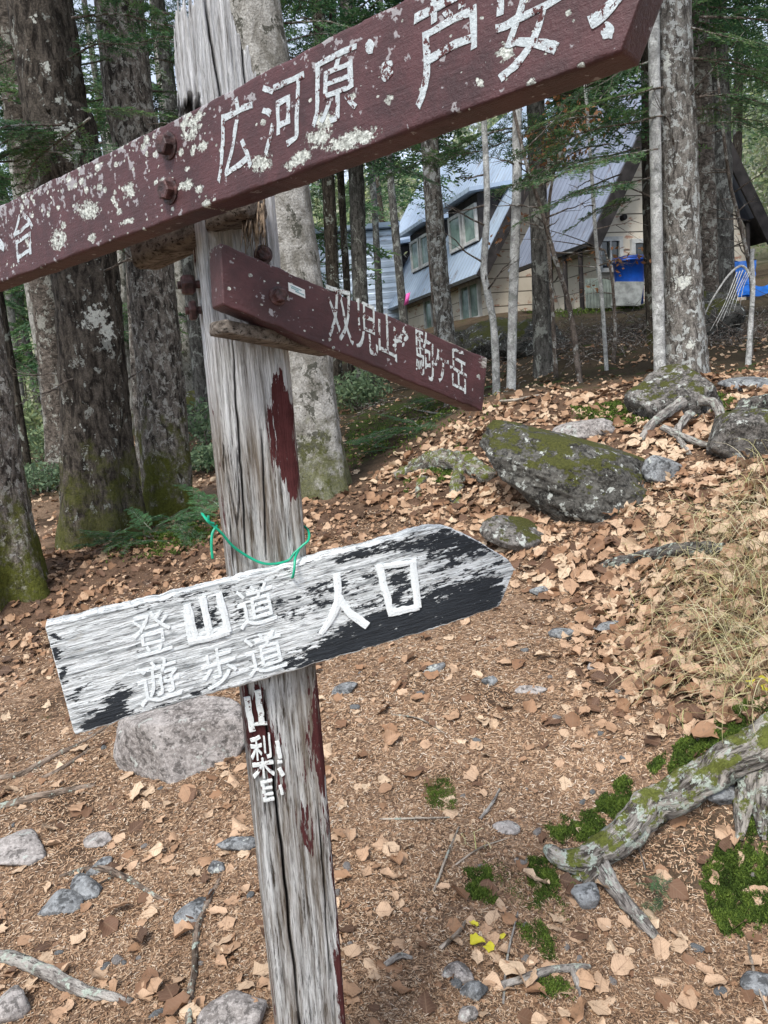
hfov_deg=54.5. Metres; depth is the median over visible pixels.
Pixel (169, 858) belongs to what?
fallen leaf
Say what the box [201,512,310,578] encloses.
green wire
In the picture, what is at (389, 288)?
corrugated shed
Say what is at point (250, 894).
pebble
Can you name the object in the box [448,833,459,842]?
fallen leaf
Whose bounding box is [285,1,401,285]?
conifer
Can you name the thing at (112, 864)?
fallen leaf
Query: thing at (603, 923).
fallen leaf
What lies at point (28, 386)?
shrub
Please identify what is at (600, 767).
fallen leaf
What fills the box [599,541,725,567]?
fallen log
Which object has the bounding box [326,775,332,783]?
fallen leaf
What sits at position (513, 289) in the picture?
birch
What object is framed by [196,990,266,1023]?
stone
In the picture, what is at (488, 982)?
fallen leaf
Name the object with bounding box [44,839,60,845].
fallen leaf
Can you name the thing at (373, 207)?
conifer
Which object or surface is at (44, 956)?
fallen leaf
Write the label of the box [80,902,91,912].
fallen leaf
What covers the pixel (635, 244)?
window
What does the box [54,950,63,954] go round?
pebble
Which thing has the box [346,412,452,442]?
fir seedling
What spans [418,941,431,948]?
fallen leaf
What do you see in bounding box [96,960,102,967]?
fallen leaf
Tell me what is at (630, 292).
grey sheet
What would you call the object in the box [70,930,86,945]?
fallen leaf
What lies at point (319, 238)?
conifer
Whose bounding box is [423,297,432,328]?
window
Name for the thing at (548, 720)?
fallen leaf
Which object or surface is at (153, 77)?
sky
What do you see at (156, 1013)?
pebble
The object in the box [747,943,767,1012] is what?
stick
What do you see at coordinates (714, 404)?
tree root
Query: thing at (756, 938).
fallen leaf
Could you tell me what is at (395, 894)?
fallen leaf
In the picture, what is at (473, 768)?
fallen leaf
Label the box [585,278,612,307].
corrugated sheet
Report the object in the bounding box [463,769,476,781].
fallen leaf
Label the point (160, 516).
fir seedling
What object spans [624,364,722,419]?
rock
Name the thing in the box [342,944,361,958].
fallen leaf
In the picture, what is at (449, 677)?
fallen leaf
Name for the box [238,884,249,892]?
fallen leaf
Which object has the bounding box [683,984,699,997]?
fallen leaf
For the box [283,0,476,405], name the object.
conifer
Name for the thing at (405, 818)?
stick
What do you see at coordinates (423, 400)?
fir seedling
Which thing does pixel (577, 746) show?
fallen leaf
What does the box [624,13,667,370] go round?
birch
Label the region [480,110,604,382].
sapling
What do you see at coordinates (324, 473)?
conifer
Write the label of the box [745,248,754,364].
sapling
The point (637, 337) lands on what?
undergrowth
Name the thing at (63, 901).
stone
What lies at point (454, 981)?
pebble
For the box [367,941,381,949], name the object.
fallen leaf
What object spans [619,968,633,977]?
fallen leaf
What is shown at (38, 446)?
shrub
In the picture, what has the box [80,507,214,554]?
fern
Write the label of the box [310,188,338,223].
conifer
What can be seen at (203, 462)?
fir seedling
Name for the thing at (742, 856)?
fallen leaf
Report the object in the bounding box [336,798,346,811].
fallen leaf
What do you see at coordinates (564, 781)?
fallen leaf
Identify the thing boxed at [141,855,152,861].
fallen leaf
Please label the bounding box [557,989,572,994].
fallen leaf
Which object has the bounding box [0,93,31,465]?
conifer
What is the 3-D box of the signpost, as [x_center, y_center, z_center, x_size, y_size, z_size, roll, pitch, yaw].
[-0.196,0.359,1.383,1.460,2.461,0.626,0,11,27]
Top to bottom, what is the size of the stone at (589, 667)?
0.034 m
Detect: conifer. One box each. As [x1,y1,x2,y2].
[0,0,171,489]
[0,0,201,549]
[0,0,300,525]
[0,33,124,249]
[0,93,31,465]
[0,108,39,442]
[0,108,42,423]
[0,116,26,314]
[0,152,26,388]
[0,163,188,392]
[0,307,50,611]
[6,0,767,343]
[73,0,153,83]
[81,0,106,154]
[85,0,319,440]
[99,17,187,342]
[125,258,140,481]
[146,0,460,499]
[148,0,187,119]
[281,0,467,389]
[282,0,473,406]
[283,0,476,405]
[283,21,391,300]
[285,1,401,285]
[287,35,350,235]
[298,1,405,390]
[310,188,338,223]
[335,20,454,313]
[337,0,455,324]
[363,148,422,221]
[379,0,767,373]
[526,0,767,344]
[527,0,712,378]
[545,0,767,291]
[549,0,767,334]
[730,2,767,160]
[730,57,767,104]
[744,33,767,146]
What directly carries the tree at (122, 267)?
on the ground at (596, 371)
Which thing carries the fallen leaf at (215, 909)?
on the ground at (596, 371)
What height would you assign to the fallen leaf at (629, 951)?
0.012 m
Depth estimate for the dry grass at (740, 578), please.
3.27 m
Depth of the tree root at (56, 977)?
2.19 m
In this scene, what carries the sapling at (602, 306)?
on the ground at (596, 371)
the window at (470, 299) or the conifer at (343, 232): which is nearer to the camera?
the conifer at (343, 232)
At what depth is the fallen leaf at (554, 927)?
2.26 m
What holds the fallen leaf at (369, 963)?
on the ground at (596, 371)
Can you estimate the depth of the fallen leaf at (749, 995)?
2.04 m
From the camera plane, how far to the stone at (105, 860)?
2.71 m
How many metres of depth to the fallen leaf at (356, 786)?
2.87 m
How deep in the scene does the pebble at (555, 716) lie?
3.10 m
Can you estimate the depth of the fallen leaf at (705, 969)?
2.15 m
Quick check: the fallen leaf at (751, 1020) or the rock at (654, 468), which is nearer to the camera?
the fallen leaf at (751, 1020)
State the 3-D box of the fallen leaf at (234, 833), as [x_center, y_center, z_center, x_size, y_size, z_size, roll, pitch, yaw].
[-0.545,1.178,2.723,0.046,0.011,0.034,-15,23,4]
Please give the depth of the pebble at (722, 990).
2.06 m
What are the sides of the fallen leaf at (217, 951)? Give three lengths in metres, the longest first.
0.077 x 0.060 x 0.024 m
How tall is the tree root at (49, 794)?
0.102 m
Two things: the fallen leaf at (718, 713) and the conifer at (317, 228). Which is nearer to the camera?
the fallen leaf at (718, 713)
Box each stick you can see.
[379,399,470,417]
[379,817,448,819]
[383,952,412,966]
[391,714,445,733]
[433,826,458,891]
[438,919,465,949]
[452,837,509,867]
[479,788,499,819]
[500,394,539,402]
[502,911,517,1003]
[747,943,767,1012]
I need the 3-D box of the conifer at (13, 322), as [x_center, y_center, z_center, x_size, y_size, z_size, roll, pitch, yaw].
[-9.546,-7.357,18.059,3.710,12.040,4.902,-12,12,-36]
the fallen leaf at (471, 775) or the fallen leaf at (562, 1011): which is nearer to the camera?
the fallen leaf at (562, 1011)
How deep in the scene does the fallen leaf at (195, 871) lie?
2.58 m
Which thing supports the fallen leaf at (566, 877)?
on the ground at (596, 371)
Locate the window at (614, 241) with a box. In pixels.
[596,236,623,272]
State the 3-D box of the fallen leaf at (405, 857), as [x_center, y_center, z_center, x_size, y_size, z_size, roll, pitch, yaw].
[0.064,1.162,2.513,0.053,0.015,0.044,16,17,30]
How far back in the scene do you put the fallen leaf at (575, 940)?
2.23 m
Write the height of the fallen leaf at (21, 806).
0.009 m
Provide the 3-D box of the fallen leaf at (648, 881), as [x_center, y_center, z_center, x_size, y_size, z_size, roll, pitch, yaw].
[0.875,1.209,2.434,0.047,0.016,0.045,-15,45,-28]
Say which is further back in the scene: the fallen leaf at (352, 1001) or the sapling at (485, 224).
the sapling at (485, 224)
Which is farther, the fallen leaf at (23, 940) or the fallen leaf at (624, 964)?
the fallen leaf at (23, 940)
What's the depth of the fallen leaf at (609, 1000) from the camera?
2.02 m
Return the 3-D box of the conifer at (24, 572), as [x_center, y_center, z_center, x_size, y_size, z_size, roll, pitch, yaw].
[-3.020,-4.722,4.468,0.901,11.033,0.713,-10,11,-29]
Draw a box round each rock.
[113,695,244,783]
[480,515,543,551]
[552,418,616,439]
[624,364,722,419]
[641,455,682,482]
[706,408,767,459]
[717,376,767,391]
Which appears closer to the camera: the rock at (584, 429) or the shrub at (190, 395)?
the rock at (584, 429)
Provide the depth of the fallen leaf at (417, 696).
3.35 m
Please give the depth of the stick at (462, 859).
2.53 m
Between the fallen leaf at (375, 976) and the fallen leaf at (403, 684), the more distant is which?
the fallen leaf at (403, 684)
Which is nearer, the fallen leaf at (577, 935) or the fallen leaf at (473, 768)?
the fallen leaf at (577, 935)
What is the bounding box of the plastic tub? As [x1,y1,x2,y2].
[611,254,643,306]
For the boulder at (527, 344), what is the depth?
12.77 m
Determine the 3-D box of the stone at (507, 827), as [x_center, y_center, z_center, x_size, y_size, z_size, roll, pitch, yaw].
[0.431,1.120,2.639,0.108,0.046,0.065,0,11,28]
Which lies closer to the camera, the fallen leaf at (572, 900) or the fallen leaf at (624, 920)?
the fallen leaf at (624, 920)
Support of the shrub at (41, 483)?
on the ground at (596, 371)
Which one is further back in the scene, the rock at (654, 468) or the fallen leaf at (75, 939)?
the rock at (654, 468)
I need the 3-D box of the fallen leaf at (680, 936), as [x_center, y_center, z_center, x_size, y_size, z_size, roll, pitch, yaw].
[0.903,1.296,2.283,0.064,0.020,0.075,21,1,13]
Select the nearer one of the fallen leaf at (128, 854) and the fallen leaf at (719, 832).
the fallen leaf at (719, 832)
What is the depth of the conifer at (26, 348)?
14.71 m
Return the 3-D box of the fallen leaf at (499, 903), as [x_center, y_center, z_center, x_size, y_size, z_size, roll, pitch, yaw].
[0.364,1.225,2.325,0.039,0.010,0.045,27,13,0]
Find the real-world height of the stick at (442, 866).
0.039 m
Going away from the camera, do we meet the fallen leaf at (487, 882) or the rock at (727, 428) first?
the fallen leaf at (487, 882)
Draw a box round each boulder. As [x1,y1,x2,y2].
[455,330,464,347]
[463,317,520,358]
[479,420,646,522]
[490,318,567,358]
[704,291,745,339]
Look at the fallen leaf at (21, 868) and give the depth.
2.77 m
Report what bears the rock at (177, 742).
on the ground at (596, 371)
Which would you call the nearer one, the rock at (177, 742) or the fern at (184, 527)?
the rock at (177, 742)
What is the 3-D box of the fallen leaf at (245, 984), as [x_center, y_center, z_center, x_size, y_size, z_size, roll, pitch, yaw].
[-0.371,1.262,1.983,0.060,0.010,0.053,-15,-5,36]
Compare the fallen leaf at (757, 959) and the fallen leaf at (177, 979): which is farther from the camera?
the fallen leaf at (757, 959)
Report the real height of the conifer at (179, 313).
14.308 m
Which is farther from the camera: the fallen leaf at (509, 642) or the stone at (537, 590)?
the stone at (537, 590)
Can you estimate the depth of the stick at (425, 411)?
9.84 m
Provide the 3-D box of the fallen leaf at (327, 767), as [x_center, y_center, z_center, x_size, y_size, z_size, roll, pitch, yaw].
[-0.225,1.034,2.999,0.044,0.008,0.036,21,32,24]
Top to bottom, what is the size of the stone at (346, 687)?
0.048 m
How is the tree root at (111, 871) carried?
on the ground at (596, 371)
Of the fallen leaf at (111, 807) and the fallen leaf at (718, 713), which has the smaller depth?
the fallen leaf at (718, 713)
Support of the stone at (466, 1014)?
on the ground at (596, 371)
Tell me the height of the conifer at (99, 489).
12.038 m
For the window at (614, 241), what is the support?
in the chalet at (755, 225)
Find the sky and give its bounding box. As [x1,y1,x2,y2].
[0,0,767,195]
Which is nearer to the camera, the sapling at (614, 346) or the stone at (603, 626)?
the stone at (603, 626)
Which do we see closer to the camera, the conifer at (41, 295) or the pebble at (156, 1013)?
the pebble at (156, 1013)
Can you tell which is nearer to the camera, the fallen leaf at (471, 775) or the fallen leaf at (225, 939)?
the fallen leaf at (225, 939)
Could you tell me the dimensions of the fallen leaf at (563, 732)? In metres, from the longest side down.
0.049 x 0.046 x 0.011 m
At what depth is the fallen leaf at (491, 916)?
2.27 m
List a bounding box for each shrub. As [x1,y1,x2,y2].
[21,395,42,445]
[22,351,41,435]
[23,352,34,413]
[24,460,59,494]
[27,424,44,461]
[186,390,196,433]
[187,396,211,447]
[190,442,214,473]
[334,366,392,411]
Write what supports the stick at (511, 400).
on the ground at (596, 371)
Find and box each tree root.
[0,725,109,809]
[0,949,133,1003]
[59,865,168,901]
[184,878,220,1023]
[393,448,497,502]
[500,963,590,996]
[543,711,767,883]
[597,859,659,938]
[639,395,724,454]
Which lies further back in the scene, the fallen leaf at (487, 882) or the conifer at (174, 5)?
the conifer at (174, 5)
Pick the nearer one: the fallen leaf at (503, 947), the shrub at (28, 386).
the fallen leaf at (503, 947)
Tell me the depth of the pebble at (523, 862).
2.49 m
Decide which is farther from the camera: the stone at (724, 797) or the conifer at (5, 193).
the conifer at (5, 193)
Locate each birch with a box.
[491,108,521,389]
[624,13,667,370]
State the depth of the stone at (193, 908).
2.36 m
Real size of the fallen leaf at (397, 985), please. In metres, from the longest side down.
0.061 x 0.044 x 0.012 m
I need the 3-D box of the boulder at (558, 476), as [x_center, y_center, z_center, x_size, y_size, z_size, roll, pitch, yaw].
[1.238,-0.282,5.048,1.194,0.739,0.814,1,11,32]
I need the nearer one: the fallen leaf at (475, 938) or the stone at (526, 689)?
the fallen leaf at (475, 938)
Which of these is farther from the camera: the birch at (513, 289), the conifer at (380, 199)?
the conifer at (380, 199)
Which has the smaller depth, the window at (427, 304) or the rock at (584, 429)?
the rock at (584, 429)
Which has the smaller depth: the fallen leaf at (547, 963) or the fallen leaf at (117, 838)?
the fallen leaf at (547, 963)
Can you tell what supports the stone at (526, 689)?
on the ground at (596, 371)
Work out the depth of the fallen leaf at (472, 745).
3.00 m
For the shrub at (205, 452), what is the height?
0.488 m
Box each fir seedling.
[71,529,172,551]
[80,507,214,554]
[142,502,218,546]
[148,508,213,532]
[172,484,218,526]
[190,454,212,471]
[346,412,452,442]
[348,427,405,457]
[407,383,500,410]
[636,871,672,917]
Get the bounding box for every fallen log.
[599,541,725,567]
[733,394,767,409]
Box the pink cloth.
[404,293,409,304]
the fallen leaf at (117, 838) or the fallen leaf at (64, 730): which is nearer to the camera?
the fallen leaf at (117, 838)
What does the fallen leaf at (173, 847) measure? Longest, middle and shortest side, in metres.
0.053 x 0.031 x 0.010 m
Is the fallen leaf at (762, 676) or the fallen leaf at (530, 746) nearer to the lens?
the fallen leaf at (762, 676)
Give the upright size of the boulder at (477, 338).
1.119 m
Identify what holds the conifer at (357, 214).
on the ground at (596, 371)
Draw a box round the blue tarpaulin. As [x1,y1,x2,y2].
[735,259,767,296]
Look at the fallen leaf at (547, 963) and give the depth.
2.12 m
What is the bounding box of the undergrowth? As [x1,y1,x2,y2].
[339,284,767,445]
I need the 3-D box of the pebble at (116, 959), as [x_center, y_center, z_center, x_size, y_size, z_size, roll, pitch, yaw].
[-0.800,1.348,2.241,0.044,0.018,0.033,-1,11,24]
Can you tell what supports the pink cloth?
hanging from the chalet at (467, 292)
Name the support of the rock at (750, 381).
on the ground at (596, 371)
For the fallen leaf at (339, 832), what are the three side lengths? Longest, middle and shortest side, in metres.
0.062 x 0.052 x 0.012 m
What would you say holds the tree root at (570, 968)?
on the ground at (596, 371)
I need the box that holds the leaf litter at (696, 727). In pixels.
[0,319,767,1023]
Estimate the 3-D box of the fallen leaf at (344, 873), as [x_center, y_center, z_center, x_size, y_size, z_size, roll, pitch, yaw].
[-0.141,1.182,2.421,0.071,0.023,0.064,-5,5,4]
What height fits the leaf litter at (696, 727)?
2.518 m
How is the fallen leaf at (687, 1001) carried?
on the ground at (596, 371)
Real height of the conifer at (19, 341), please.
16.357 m
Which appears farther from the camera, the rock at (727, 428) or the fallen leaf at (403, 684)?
the rock at (727, 428)
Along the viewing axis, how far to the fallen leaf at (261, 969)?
2.05 m
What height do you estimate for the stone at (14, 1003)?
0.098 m
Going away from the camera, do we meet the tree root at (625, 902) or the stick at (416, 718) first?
the tree root at (625, 902)
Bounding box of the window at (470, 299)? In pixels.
[458,279,482,319]
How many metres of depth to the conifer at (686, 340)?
7.08 m
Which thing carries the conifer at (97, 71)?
on the ground at (596, 371)
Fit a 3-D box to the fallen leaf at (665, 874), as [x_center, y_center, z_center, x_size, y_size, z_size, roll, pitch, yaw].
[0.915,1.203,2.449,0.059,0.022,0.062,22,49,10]
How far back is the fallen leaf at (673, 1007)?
2.03 m
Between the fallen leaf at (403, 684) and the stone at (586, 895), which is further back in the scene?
the fallen leaf at (403, 684)
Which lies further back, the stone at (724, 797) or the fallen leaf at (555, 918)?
the stone at (724, 797)
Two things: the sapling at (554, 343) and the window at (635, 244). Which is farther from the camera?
the window at (635, 244)
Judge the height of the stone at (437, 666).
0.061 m
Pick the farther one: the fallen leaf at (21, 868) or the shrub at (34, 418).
the shrub at (34, 418)
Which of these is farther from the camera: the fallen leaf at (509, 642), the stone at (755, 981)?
the fallen leaf at (509, 642)
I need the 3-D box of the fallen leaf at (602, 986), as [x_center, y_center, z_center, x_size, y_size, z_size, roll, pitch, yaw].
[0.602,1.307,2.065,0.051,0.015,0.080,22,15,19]
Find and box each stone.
[0,829,45,865]
[0,985,30,1023]
[37,889,83,915]
[70,873,102,900]
[83,831,111,847]
[86,856,111,875]
[173,897,207,923]
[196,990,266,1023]
[207,860,224,873]
[216,836,254,850]
[331,681,356,694]
[423,662,444,672]
[441,961,473,983]
[458,1006,477,1023]
[459,980,487,1001]
[481,676,497,685]
[492,820,520,834]
[515,685,546,693]
[529,586,548,594]
[548,628,580,639]
[571,882,599,909]
[587,662,595,669]
[593,620,618,630]
[706,785,734,805]
[740,970,767,996]
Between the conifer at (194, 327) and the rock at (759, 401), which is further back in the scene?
the conifer at (194, 327)
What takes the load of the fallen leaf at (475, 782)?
on the ground at (596, 371)
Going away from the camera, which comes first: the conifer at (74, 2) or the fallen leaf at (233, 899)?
the fallen leaf at (233, 899)
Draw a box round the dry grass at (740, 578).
[461,408,767,855]
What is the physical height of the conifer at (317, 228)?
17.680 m
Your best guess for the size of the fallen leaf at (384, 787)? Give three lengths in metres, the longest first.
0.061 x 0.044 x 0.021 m
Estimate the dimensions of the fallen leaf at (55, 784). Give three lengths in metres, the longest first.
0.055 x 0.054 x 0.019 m
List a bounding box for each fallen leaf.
[0,921,7,933]
[0,968,17,976]
[8,865,26,874]
[16,804,25,809]
[17,935,31,945]
[33,941,54,952]
[38,949,53,961]
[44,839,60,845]
[44,960,54,964]
[50,779,60,786]
[60,727,68,734]
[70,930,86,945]
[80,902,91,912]
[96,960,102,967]
[105,862,118,874]
[108,805,115,810]
[114,833,124,843]
[114,862,124,875]
[119,771,133,779]
[121,850,134,859]
[124,860,137,870]
[127,942,141,951]
[135,988,152,1003]
[137,892,148,903]
[140,906,157,919]
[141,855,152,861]
[141,965,158,977]
[143,891,152,906]
[148,852,162,859]
[161,854,174,862]
[164,1015,181,1023]
[170,843,178,851]
[173,977,186,982]
[186,865,199,875]
[206,905,227,914]
[208,789,221,798]
[213,945,232,956]
[217,916,235,931]
[218,934,231,944]
[219,850,228,855]
[220,771,232,776]
[220,941,240,953]
[223,895,240,904]
[229,830,240,836]
[233,763,246,770]
[237,980,254,989]
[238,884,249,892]
[252,961,268,976]
[255,976,269,987]
[325,765,331,770]
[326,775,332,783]
[333,828,345,837]
[334,869,351,880]
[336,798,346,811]
[342,828,356,841]
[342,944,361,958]
[344,994,359,1006]
[352,783,361,789]
[360,865,371,875]
[364,958,381,972]
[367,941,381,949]
[367,968,380,980]
[376,901,392,916]
[378,782,392,792]
[390,890,398,899]
[391,980,414,993]
[392,938,404,948]
[396,852,408,861]
[396,898,404,908]
[398,682,406,687]
[411,693,423,698]
[415,766,426,772]
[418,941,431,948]
[420,661,432,667]
[425,777,433,786]
[436,882,450,888]
[439,794,452,803]
[443,674,451,680]
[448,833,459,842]
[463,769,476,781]
[466,915,475,925]
[469,764,478,776]
[469,920,478,925]
[470,741,479,749]
[470,932,485,944]
[472,778,483,785]
[478,879,496,898]
[478,1011,488,1017]
[479,789,486,795]
[482,980,496,986]
[483,941,494,952]
[484,971,502,990]
[485,908,500,926]
[485,943,500,962]
[495,898,504,909]
[498,943,513,954]
[506,639,517,646]
[517,1008,532,1023]
[522,743,535,749]
[539,961,559,975]
[544,716,560,725]
[546,924,561,931]
[548,912,563,922]
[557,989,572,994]
[557,1007,570,1016]
[558,729,569,737]
[559,775,571,790]
[560,872,581,887]
[568,931,582,944]
[569,896,578,906]
[570,743,582,748]
[570,926,588,939]
[575,924,587,932]
[588,1000,611,1015]
[594,971,609,993]
[596,763,604,772]
[596,918,610,930]
[601,994,615,1005]
[611,953,634,974]
[618,914,630,927]
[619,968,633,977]
[620,755,630,762]
[624,947,635,955]
[645,874,656,889]
[652,934,669,960]
[654,990,675,1014]
[656,869,671,886]
[668,937,688,952]
[668,1000,677,1014]
[669,927,677,936]
[670,815,687,827]
[674,931,686,941]
[676,988,697,1010]
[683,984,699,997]
[694,962,713,974]
[704,973,727,986]
[709,869,719,884]
[713,712,725,722]
[715,825,728,839]
[718,985,729,998]
[735,849,744,866]
[739,988,755,1004]
[744,675,767,690]
[744,932,762,942]
[744,954,761,966]
[744,1017,762,1023]
[749,885,767,903]
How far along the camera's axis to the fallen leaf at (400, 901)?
2.31 m
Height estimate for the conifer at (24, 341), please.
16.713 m
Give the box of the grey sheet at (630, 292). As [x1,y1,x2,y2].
[611,281,643,305]
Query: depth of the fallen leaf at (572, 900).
2.35 m
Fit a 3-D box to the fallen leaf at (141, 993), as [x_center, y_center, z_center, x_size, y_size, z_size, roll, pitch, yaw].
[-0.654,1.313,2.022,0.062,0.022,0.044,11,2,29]
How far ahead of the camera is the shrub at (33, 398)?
19.72 m
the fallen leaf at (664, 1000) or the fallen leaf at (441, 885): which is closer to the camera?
the fallen leaf at (664, 1000)
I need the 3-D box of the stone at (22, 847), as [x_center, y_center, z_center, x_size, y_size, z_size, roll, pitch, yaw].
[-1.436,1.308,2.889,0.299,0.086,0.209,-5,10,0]
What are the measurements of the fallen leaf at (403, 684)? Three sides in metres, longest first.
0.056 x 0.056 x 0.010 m
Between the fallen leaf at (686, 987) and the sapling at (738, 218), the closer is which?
the fallen leaf at (686, 987)
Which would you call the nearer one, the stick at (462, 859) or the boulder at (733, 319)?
the stick at (462, 859)
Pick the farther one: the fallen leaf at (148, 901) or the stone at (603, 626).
the stone at (603, 626)
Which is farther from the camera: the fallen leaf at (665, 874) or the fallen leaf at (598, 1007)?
the fallen leaf at (665, 874)
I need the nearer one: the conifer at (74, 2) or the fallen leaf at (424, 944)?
the fallen leaf at (424, 944)
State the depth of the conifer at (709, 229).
10.77 m
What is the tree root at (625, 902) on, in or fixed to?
on the ground at (596, 371)
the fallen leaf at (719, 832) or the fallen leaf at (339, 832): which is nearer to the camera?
the fallen leaf at (719, 832)
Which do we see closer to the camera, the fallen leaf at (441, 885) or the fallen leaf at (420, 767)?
the fallen leaf at (441, 885)
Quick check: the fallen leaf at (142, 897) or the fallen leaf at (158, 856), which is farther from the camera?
the fallen leaf at (158, 856)
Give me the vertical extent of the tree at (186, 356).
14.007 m
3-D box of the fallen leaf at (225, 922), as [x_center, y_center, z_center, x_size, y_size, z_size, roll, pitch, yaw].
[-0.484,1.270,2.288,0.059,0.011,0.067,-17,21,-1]
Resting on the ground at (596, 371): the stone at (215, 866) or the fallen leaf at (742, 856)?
the stone at (215, 866)
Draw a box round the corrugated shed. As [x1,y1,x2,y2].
[315,221,399,319]
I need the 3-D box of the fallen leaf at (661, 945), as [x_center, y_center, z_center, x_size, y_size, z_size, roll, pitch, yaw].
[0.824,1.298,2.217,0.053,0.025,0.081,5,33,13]
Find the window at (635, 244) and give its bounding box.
[630,238,642,254]
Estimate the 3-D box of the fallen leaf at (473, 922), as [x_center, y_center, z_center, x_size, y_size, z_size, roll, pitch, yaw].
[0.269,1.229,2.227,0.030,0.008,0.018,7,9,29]
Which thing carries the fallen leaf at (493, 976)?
on the ground at (596, 371)
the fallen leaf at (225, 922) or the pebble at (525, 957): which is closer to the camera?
the pebble at (525, 957)
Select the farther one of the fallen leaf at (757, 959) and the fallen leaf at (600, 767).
the fallen leaf at (600, 767)
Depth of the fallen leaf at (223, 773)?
3.11 m
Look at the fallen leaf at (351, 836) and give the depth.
2.62 m
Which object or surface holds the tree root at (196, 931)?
on the ground at (596, 371)
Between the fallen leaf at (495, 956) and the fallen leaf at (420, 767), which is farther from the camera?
the fallen leaf at (420, 767)
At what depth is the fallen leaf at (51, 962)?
2.29 m
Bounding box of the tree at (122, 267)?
[104,107,134,435]
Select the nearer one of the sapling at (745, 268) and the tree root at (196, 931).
the tree root at (196, 931)
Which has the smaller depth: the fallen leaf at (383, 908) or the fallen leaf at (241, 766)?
the fallen leaf at (383, 908)
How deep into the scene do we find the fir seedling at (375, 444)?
7.25 m
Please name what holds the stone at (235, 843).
on the ground at (596, 371)
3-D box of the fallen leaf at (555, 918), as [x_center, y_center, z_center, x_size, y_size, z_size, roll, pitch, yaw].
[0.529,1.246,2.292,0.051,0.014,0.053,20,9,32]
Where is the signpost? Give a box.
[0,0,662,1023]
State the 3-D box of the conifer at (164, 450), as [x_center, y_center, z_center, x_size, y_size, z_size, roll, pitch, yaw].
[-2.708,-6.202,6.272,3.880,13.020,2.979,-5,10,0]
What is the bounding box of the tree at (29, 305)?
[0,96,44,453]
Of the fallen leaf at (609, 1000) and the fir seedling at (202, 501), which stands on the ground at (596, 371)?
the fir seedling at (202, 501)
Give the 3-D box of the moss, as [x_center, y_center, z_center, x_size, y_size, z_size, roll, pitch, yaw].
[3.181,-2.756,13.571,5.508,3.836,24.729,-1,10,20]
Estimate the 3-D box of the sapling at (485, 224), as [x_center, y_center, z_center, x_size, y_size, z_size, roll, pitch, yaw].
[1.024,-3.284,7.833,1.103,4.502,1.068,-11,11,-30]
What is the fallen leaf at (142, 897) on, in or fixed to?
on the ground at (596, 371)
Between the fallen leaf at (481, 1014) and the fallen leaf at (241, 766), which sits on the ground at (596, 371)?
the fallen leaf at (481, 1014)
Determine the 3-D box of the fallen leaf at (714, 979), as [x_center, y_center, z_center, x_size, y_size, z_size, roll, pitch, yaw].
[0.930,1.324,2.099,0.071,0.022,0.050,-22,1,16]
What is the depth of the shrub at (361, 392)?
12.66 m
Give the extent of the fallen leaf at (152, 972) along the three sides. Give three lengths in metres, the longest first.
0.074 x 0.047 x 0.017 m
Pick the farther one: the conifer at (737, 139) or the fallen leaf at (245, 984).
the conifer at (737, 139)
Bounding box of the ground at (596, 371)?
[0,161,767,1023]
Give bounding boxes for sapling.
[417,117,521,394]
[422,166,451,336]
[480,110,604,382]
[489,212,650,362]
[522,94,609,377]
[554,80,647,370]
[698,48,767,357]
[705,265,751,328]
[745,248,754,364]
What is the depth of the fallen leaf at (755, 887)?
2.31 m
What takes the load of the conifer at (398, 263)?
on the ground at (596, 371)
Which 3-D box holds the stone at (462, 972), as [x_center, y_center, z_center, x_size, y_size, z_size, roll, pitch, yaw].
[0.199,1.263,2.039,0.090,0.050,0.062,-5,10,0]
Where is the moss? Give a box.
[94,303,767,1001]
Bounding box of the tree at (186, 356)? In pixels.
[149,0,193,391]
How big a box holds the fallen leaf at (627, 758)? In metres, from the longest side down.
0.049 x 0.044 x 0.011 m
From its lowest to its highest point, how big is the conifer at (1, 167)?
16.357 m
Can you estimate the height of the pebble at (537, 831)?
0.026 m
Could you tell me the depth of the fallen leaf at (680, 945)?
2.23 m
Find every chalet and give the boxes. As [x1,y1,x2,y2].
[388,88,612,329]
[508,72,767,311]
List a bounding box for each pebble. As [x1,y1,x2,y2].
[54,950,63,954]
[100,962,110,970]
[111,954,124,964]
[148,1008,162,1019]
[246,891,253,897]
[335,888,339,896]
[343,861,350,871]
[350,704,359,709]
[449,977,461,988]
[514,855,527,864]
[519,954,528,962]
[533,827,541,836]
[552,714,561,718]
[564,944,569,950]
[609,976,616,985]
[690,943,704,952]
[713,986,727,996]
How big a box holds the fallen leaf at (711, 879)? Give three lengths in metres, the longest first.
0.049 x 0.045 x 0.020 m
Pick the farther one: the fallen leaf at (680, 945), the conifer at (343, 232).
the conifer at (343, 232)

